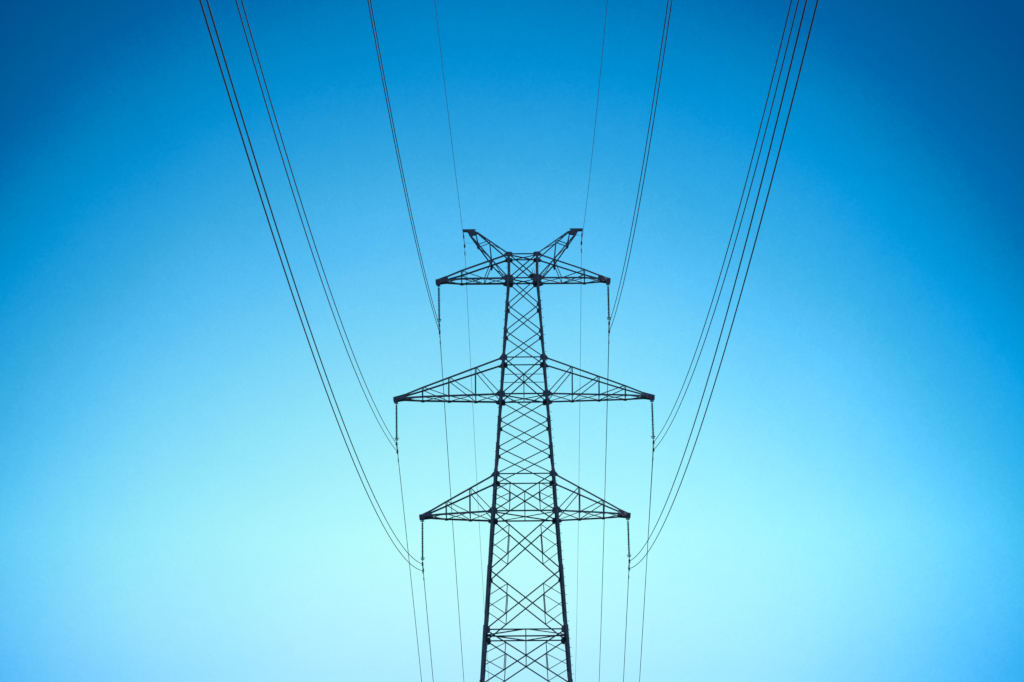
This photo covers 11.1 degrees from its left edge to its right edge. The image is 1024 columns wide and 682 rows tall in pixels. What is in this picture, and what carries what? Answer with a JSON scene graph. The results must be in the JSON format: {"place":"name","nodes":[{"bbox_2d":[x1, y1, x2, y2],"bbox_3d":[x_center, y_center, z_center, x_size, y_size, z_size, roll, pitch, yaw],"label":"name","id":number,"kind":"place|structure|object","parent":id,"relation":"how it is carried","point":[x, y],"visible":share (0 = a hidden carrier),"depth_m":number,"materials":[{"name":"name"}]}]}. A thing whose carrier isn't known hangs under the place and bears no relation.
{"place":"outdoors","nodes":[
{"label":"outdoors","id":0,"kind":"place"},
{"bbox_2d":[0,0,1023,681],"label":"sky","id":1,"kind":"structure","parent":0,"point":[184,498],"materials":[{"name":"blue"}]},
{"label":"ground","id":2,"kind":"structure","parent":0,"visible":0},
{"bbox_2d":[393,228,654,681],"bbox_3d":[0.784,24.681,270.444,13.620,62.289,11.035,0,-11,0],"label":"lattice tower","id":3,"kind":"structure","parent":2,"relation":"on","point":[537,283],"depth_m":274.32,"materials":[{"name":"metal"}]},
{"bbox_2d":[394,402,398,450],"bbox_3d":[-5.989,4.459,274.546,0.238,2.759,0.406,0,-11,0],"label":"insulator string","id":4,"kind":"object","parent":3,"relation":"hanging from","point":[396,422],"visible":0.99,"depth_m":274.52,"materials":[{"name":"rubber"}]},
{"bbox_2d":[241,0,397,449],"bbox_3d":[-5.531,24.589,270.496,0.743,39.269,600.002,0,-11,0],"label":"conductor wire","id":5,"kind":"object","parent":4,"relation":"hanging from","point":[300,198],"visible":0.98,"depth_m":159.49,"materials":[{"name":"metal"}]},
{"bbox_2d":[235,0,421,681],"bbox_3d":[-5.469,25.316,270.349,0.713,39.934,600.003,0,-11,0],"label":"conductor wire","id":6,"kind":"object","parent":4,"relation":"hanging from","point":[321,279],"visible":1,"depth_m":167.30,"materials":[{"name":"metal"}]},
{"bbox_2d":[420,520,423,571],"bbox_3d":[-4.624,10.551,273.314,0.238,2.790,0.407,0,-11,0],"label":"insulator string","id":7,"kind":"object","parent":3,"relation":"hanging from","point":[422,542],"visible":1,"depth_m":273.28,"materials":[{"name":"rubber"}]},
{"bbox_2d":[206,0,422,565],"bbox_3d":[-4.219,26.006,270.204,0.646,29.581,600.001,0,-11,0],"label":"conductor wire","id":8,"kind":"object","parent":7,"relation":"hanging from","point":[283,247],"visible":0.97,"depth_m":116.31,"materials":[{"name":"metal"}]},
{"bbox_2d":[199,0,433,681],"bbox_3d":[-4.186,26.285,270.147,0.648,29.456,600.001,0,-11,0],"label":"conductor wire","id":9,"kind":"object","parent":7,"relation":"hanging from","point":[287,277],"visible":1,"depth_m":114.52,"materials":[{"name":"metal"}]},
{"bbox_2d":[437,286,441,333],"bbox_3d":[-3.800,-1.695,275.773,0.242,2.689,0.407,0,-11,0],"label":"insulator string","id":10,"kind":"object","parent":3,"relation":"hanging from","point":[439,315],"visible":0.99,"depth_m":275.77,"materials":[{"name":"rubber"}]},
{"bbox_2d":[370,0,442,369],"bbox_3d":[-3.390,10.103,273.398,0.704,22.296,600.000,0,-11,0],"label":"conductor wire","id":11,"kind":"object","parent":10,"relation":"hanging from","point":[399,154],"visible":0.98,"depth_m":190.02,"materials":[{"name":"metal"}]},
{"bbox_2d":[367,0,463,678],"bbox_3d":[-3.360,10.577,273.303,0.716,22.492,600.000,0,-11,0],"label":"conductor wire","id":12,"kind":"object","parent":10,"relation":"hanging from","point":[425,283],"visible":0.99,"depth_m":223.12,"materials":[{"name":"metal"}]},
{"bbox_2d":[606,284,610,332],"bbox_3d":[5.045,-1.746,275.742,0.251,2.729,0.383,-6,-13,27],"label":"insulator string","id":13,"kind":"object","parent":3,"relation":"hanging from","point":[608,294],"visible":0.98,"depth_m":275.71,"materials":[{"name":"rubber"}]},
{"bbox_2d":[600,0,668,649],"bbox_3d":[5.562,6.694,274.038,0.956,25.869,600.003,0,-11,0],"label":"conductor wire","id":14,"kind":"object","parent":13,"relation":"hanging from","point":[642,167],"visible":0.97,"depth_m":187.77,"materials":[{"name":"metal"}]},
{"bbox_2d":[599,0,671,678],"bbox_3d":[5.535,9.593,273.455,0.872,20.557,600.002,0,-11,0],"label":"conductor wire","id":15,"kind":"object","parent":13,"relation":"hanging from","point":[623,283],"visible":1,"depth_m":215.34,"materials":[{"name":"metal"}]},
{"bbox_2d":[626,519,630,569],"bbox_3d":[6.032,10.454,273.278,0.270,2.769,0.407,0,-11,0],"label":"insulator string","id":16,"kind":"object","parent":3,"relation":"hanging from","point":[628,539],"visible":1,"depth_m":273.23,"materials":[{"name":"rubber"}]},
{"bbox_2d":[626,0,806,613],"bbox_3d":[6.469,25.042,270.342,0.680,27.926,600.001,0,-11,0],"label":"conductor wire","id":17,"kind":"object","parent":16,"relation":"hanging from","point":[743,249],"visible":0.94,"depth_m":121.71,"materials":[{"name":"metal"}]},
{"bbox_2d":[623,0,818,681],"bbox_3d":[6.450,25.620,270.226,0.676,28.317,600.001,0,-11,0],"label":"conductor wire","id":18,"kind":"object","parent":16,"relation":"hanging from","point":[743,282],"visible":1,"depth_m":123.75,"materials":[{"name":"metal"}]},
{"bbox_2d":[650,401,654,451],"bbox_3d":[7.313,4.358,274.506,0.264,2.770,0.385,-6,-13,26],"label":"insulator string","id":19,"kind":"object","parent":3,"relation":"hanging from","point":[652,411],"visible":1,"depth_m":274.49,"materials":[{"name":"rubber"}]},
{"bbox_2d":[641,0,791,653],"bbox_3d":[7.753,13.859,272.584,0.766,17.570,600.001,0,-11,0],"label":"conductor wire","id":20,"kind":"object","parent":19,"relation":"hanging from","point":[736,216],"visible":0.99,"depth_m":161.33,"materials":[{"name":"metal"}]},
{"bbox_2d":[639,0,798,681],"bbox_3d":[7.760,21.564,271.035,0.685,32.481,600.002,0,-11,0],"label":"conductor wire","id":21,"kind":"object","parent":19,"relation":"hanging from","point":[723,281],"visible":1,"depth_m":168.45,"materials":[{"name":"metal"}]},
{"bbox_3d":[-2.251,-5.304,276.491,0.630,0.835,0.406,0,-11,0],"label":"earth wire hanger","id":22,"kind":"object","parent":3,"relation":"hanging from","visible":0},
{"bbox_2d":[435,5,488,676],"bbox_3d":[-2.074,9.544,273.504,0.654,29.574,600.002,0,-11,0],"label":"earth wire","id":23,"kind":"object","parent":22,"relation":"hanging from","point":[466,285],"visible":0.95,"depth_m":277.38,"materials":[{"name":"metal"}]},
{"bbox_3d":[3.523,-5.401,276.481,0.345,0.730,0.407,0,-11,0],"label":"earth wire hanger","id":24,"kind":"object","parent":3,"relation":"hanging from","visible":0},
{"bbox_2d":[575,0,607,678],"bbox_3d":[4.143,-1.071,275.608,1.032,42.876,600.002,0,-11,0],"label":"earth wire","id":25,"kind":"object","parent":24,"relation":"hanging from","point":[580,327],"visible":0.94,"depth_m":278.14,"materials":[{"name":"metal"}]}
]}

